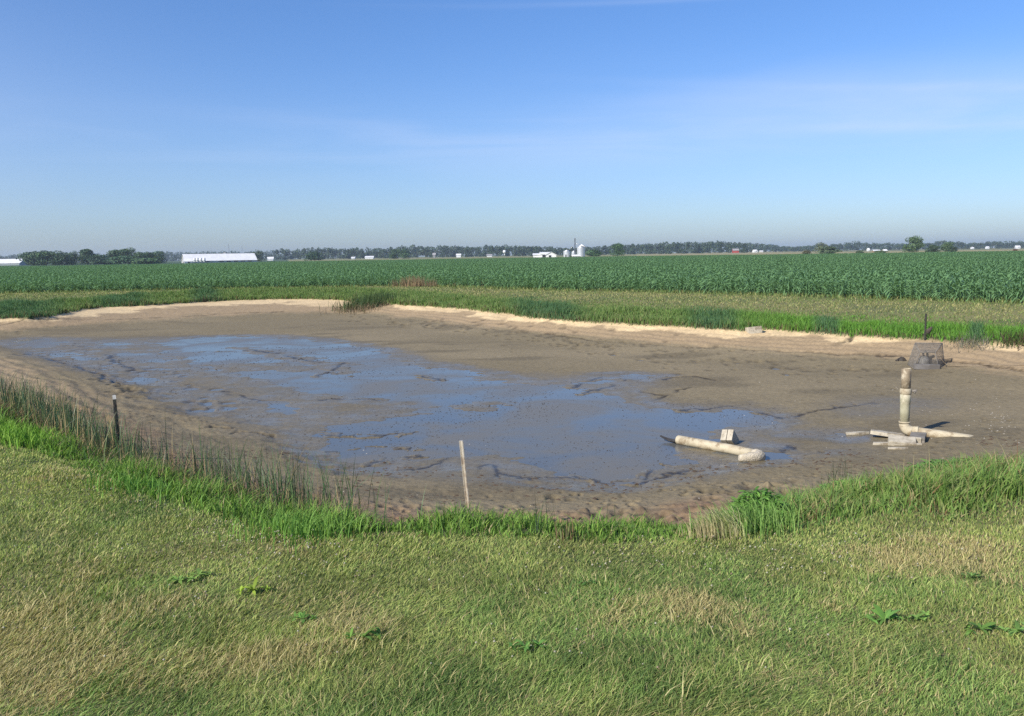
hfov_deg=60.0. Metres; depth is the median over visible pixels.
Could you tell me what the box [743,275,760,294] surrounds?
corn plant
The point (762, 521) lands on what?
grass tuft
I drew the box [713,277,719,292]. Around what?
corn plant
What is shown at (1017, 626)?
broadleaf weed
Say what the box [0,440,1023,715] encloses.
lawn grass
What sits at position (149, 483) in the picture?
grass tuft
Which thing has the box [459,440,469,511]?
fence post
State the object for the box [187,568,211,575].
broadleaf weed
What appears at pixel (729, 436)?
split block
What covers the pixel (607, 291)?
strip grass
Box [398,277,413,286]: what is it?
dead weed
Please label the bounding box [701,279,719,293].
corn plant
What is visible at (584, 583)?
broadleaf weed
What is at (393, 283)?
dead weed
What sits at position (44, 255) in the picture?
broadleaf tree
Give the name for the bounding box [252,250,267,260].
broadleaf tree
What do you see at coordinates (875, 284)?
corn plant
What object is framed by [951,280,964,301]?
corn plant
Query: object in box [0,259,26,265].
livestock shed
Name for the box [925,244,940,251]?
broadleaf tree
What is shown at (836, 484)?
leafy clump
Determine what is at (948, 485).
bank grass
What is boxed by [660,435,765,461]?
fallen pipe
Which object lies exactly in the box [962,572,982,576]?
broadleaf weed
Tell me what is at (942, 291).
corn plant
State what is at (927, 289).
corn plant
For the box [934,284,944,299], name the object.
corn plant
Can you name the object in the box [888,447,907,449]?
concrete slab
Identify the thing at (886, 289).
corn plant
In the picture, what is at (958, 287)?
corn plant
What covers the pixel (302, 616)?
broadleaf weed
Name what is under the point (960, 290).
corn plant
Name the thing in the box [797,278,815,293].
corn plant
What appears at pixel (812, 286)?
corn plant
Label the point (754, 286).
corn plant
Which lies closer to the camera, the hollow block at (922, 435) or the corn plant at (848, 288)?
the hollow block at (922, 435)
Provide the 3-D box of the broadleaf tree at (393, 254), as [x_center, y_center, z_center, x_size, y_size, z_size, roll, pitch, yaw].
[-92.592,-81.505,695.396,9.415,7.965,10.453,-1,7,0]
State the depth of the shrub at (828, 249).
394.66 m
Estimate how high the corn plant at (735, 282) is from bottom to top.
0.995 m
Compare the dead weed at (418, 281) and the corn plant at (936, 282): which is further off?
the dead weed at (418, 281)
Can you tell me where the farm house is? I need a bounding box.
[546,252,556,256]
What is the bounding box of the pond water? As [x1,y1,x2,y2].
[9,336,843,487]
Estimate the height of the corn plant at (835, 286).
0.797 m
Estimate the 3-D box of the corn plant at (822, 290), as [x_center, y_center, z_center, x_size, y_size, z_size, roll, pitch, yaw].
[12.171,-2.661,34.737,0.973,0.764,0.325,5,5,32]
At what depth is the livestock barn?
537.82 m
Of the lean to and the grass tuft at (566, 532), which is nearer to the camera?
the grass tuft at (566, 532)
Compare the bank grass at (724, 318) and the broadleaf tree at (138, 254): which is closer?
the bank grass at (724, 318)
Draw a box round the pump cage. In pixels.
[907,342,944,369]
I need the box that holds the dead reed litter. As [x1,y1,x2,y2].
[319,298,392,316]
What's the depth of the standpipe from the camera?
12.12 m
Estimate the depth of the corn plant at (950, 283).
30.30 m
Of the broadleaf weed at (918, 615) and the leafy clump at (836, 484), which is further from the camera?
the leafy clump at (836, 484)
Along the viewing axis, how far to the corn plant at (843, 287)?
34.01 m
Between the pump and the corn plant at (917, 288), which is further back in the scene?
the corn plant at (917, 288)
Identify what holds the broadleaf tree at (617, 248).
on the ground at (810, 382)
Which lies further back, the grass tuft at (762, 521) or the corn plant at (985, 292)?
the corn plant at (985, 292)
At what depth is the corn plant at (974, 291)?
29.64 m
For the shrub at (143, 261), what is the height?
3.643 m
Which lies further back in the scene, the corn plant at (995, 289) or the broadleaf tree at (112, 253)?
the broadleaf tree at (112, 253)
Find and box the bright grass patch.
[0,418,109,456]
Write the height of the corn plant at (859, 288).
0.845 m
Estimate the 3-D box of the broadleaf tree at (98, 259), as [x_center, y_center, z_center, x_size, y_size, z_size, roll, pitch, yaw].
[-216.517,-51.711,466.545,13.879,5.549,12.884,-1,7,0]
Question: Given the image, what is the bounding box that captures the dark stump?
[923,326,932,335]
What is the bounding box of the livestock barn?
[181,253,256,262]
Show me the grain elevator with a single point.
(575, 243)
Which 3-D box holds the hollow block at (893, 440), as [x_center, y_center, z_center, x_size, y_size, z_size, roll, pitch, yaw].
[5.126,1.128,11.578,0.399,0.150,0.200,5,24,19]
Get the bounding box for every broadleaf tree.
[16,251,41,265]
[30,250,58,265]
[47,251,76,264]
[66,251,79,264]
[76,249,97,264]
[86,254,111,264]
[105,249,124,262]
[116,247,135,262]
[131,251,147,258]
[144,252,155,257]
[153,251,167,262]
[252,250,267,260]
[302,251,324,260]
[389,249,399,258]
[397,249,410,258]
[585,249,601,255]
[609,243,624,255]
[902,236,924,251]
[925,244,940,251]
[939,242,954,251]
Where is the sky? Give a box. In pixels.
[0,0,1023,261]
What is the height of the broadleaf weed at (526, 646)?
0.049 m
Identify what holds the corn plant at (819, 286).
on the ground at (810, 382)
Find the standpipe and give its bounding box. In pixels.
[898,368,972,436]
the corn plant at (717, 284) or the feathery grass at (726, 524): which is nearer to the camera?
the feathery grass at (726, 524)
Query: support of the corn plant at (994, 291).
on the ground at (810, 382)
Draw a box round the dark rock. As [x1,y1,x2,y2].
[895,357,905,360]
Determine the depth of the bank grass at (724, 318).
30.81 m
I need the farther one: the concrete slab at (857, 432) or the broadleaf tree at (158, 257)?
the broadleaf tree at (158, 257)
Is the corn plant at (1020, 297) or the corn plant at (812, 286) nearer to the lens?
the corn plant at (1020, 297)
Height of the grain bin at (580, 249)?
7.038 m
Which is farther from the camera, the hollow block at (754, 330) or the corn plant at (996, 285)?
the corn plant at (996, 285)
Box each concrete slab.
[846,431,869,434]
[870,429,904,436]
[873,442,887,444]
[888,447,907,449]
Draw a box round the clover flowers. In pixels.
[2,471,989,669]
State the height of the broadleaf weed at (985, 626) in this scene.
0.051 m
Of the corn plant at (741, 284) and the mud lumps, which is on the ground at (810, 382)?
the corn plant at (741, 284)
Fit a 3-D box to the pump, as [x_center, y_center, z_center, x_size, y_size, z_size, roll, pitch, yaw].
[8.761,0.014,18.764,0.344,0.346,0.230,-3,7,-20]
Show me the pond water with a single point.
(622, 459)
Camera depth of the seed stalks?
6.22 m
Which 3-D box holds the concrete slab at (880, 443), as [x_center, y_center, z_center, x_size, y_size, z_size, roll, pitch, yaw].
[4.874,1.124,11.650,0.277,0.030,0.085,0,7,6]
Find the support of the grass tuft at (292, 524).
on the ground at (810, 382)
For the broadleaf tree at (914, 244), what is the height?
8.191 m
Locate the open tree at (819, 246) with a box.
[814,242,827,252]
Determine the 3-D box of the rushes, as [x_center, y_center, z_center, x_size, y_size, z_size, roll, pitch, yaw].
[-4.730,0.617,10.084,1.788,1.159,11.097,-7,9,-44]
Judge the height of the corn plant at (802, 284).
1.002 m
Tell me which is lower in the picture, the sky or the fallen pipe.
the fallen pipe
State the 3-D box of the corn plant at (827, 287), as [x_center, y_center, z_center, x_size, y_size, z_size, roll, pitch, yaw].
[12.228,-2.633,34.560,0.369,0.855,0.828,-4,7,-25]
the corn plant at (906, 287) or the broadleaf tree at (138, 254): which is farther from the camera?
the broadleaf tree at (138, 254)
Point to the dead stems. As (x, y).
(86, 440)
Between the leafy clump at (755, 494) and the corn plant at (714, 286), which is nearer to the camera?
the leafy clump at (755, 494)
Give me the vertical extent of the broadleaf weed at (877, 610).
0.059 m
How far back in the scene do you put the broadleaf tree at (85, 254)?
493.28 m
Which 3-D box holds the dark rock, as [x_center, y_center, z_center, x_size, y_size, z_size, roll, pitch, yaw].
[8.634,0.043,19.669,0.248,0.140,0.190,-6,9,-40]
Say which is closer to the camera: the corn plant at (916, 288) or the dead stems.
the dead stems
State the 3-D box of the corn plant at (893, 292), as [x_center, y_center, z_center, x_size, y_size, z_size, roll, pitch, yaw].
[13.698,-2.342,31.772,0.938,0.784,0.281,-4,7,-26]
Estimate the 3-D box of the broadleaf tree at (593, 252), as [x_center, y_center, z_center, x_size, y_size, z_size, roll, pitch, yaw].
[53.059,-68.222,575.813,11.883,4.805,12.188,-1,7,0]
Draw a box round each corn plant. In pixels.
[638,278,654,289]
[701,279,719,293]
[705,280,724,292]
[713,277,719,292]
[720,279,728,293]
[726,276,746,291]
[731,278,748,292]
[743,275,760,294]
[743,279,764,291]
[749,277,765,293]
[767,276,789,293]
[783,277,792,294]
[797,275,806,294]
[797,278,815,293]
[804,278,820,293]
[811,277,828,294]
[811,280,833,294]
[821,280,834,295]
[825,278,844,296]
[838,280,851,295]
[842,282,856,294]
[852,278,863,296]
[855,279,865,293]
[868,278,887,294]
[873,277,889,296]
[873,283,882,299]
[881,282,892,297]
[883,281,901,299]
[885,282,902,298]
[893,280,906,299]
[896,280,917,297]
[901,285,919,299]
[903,281,928,295]
[907,280,925,299]
[913,281,941,296]
[923,282,945,299]
[924,275,951,295]
[932,285,952,298]
[934,280,956,300]
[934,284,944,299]
[942,277,971,296]
[950,279,973,300]
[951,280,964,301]
[960,281,984,301]
[966,283,983,301]
[974,281,993,300]
[982,279,1007,298]
[982,284,989,301]
[984,283,1002,300]
[985,281,1008,298]
[1008,280,1022,301]
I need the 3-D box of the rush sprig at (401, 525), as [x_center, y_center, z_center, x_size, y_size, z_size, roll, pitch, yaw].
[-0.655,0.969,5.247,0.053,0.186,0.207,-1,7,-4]
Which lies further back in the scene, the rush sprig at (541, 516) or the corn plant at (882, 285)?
the corn plant at (882, 285)
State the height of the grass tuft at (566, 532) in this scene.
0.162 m
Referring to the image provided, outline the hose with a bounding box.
[940,358,1023,365]
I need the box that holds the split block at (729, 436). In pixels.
[720,429,738,444]
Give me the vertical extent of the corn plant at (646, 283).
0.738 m
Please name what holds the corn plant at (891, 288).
on the ground at (810, 382)
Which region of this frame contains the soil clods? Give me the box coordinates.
[114,436,1023,525]
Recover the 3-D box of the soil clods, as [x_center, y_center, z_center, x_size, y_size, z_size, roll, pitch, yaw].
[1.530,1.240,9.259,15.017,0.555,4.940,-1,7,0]
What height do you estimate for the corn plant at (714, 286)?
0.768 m
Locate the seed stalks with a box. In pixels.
[854,443,1023,508]
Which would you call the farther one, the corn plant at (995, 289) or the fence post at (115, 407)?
the corn plant at (995, 289)
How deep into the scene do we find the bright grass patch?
8.34 m
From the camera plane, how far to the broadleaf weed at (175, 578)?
4.42 m
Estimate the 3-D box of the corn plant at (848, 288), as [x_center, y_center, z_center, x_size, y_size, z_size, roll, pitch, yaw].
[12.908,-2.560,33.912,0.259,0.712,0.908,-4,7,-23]
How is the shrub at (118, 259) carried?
on the ground at (810, 382)
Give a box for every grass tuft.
[66,468,216,506]
[218,499,379,556]
[554,516,574,541]
[672,490,831,546]
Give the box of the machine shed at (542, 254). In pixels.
[539,252,548,256]
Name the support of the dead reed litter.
on the ground at (810, 382)
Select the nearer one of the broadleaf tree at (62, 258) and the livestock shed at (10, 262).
the broadleaf tree at (62, 258)
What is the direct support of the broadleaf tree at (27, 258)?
on the ground at (810, 382)
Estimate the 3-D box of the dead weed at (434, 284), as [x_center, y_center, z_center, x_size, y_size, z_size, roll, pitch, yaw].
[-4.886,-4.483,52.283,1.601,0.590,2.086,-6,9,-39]
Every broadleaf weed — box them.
[161,574,198,583]
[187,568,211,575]
[236,576,272,595]
[290,611,316,622]
[343,623,384,640]
[509,639,545,652]
[578,580,595,585]
[864,604,906,624]
[903,610,929,621]
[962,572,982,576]
[966,622,998,634]
[998,620,1023,635]
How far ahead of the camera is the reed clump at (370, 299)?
40.52 m
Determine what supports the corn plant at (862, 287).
on the ground at (810, 382)
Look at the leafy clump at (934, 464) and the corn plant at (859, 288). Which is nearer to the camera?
the leafy clump at (934, 464)
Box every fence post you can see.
[112,395,121,454]
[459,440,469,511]
[924,313,926,340]
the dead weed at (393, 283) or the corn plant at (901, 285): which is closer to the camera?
the corn plant at (901, 285)
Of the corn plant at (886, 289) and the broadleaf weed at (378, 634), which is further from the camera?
the corn plant at (886, 289)
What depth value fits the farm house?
517.06 m
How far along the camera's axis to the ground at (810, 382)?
14.56 m
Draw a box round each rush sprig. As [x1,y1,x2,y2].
[398,515,404,534]
[535,489,555,533]
[826,448,851,484]
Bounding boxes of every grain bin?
[563,250,569,256]
[577,245,584,256]
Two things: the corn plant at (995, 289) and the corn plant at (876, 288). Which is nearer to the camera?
the corn plant at (995, 289)
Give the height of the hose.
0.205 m
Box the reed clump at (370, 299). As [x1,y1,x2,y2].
[318,287,403,313]
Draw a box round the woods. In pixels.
[0,240,1023,262]
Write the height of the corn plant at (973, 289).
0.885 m
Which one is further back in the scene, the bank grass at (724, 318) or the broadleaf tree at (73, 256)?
the broadleaf tree at (73, 256)
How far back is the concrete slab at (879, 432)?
12.15 m
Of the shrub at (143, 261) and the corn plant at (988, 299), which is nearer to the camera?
the corn plant at (988, 299)
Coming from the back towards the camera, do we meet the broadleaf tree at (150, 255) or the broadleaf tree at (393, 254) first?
the broadleaf tree at (393, 254)
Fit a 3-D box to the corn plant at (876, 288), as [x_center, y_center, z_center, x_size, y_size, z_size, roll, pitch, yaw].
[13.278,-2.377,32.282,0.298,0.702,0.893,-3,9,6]
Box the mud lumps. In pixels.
[39,346,864,486]
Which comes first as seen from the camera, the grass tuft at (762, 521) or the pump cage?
the grass tuft at (762, 521)
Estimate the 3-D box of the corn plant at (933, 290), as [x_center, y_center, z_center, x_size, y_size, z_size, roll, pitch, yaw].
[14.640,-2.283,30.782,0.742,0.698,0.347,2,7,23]
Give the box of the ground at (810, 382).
[0,248,1023,715]
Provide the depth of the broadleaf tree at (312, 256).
612.78 m
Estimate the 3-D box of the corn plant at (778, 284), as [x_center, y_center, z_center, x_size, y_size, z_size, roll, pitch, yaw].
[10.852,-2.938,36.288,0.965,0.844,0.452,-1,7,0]
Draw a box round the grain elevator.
[569,238,578,254]
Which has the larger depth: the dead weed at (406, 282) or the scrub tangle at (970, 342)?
the dead weed at (406, 282)
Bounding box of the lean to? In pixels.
[183,258,192,262]
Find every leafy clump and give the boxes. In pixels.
[727,486,789,517]
[771,492,815,513]
[813,477,874,492]
[904,456,1002,474]
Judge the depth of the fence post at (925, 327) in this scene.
20.73 m
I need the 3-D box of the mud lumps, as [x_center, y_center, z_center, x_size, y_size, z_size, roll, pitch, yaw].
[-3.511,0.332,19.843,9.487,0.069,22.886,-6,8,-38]
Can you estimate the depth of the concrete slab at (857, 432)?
12.50 m
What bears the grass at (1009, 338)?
on the ground at (810, 382)
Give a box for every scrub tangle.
[944,330,1003,352]
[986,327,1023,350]
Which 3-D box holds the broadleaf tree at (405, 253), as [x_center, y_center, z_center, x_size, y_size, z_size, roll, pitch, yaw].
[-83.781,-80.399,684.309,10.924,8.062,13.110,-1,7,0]
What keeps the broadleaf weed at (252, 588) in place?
on the ground at (810, 382)
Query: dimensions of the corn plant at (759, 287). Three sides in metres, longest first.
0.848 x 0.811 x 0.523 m
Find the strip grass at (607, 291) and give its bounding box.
[0,283,1023,328]
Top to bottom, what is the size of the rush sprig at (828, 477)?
0.430 m
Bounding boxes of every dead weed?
[388,278,399,286]
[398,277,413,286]
[401,275,432,286]
[414,278,437,286]
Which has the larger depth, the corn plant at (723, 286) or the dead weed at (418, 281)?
the dead weed at (418, 281)
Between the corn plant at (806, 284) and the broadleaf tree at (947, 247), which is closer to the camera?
the corn plant at (806, 284)
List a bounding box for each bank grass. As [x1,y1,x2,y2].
[0,285,1023,346]
[0,398,1023,542]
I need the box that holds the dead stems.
[0,389,365,515]
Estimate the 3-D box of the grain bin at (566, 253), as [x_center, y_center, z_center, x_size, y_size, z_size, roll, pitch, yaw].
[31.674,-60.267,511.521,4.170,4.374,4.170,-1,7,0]
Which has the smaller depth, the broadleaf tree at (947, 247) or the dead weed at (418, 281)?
the dead weed at (418, 281)
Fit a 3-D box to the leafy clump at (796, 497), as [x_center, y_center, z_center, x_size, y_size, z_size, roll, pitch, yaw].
[2.000,1.055,6.156,0.731,0.207,0.641,-1,7,0]
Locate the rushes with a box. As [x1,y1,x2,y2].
[0,365,426,522]
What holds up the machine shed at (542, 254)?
on the ground at (810, 382)
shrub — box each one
[102,255,131,263]
[128,258,160,263]
[819,246,841,253]
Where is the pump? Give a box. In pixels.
[918,351,933,363]
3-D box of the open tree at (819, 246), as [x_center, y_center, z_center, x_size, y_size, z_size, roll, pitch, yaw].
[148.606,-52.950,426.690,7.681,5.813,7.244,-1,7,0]
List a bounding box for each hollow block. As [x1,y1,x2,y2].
[745,326,761,333]
[888,434,921,445]
[910,432,926,442]
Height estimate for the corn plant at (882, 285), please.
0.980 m
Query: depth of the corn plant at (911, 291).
31.25 m

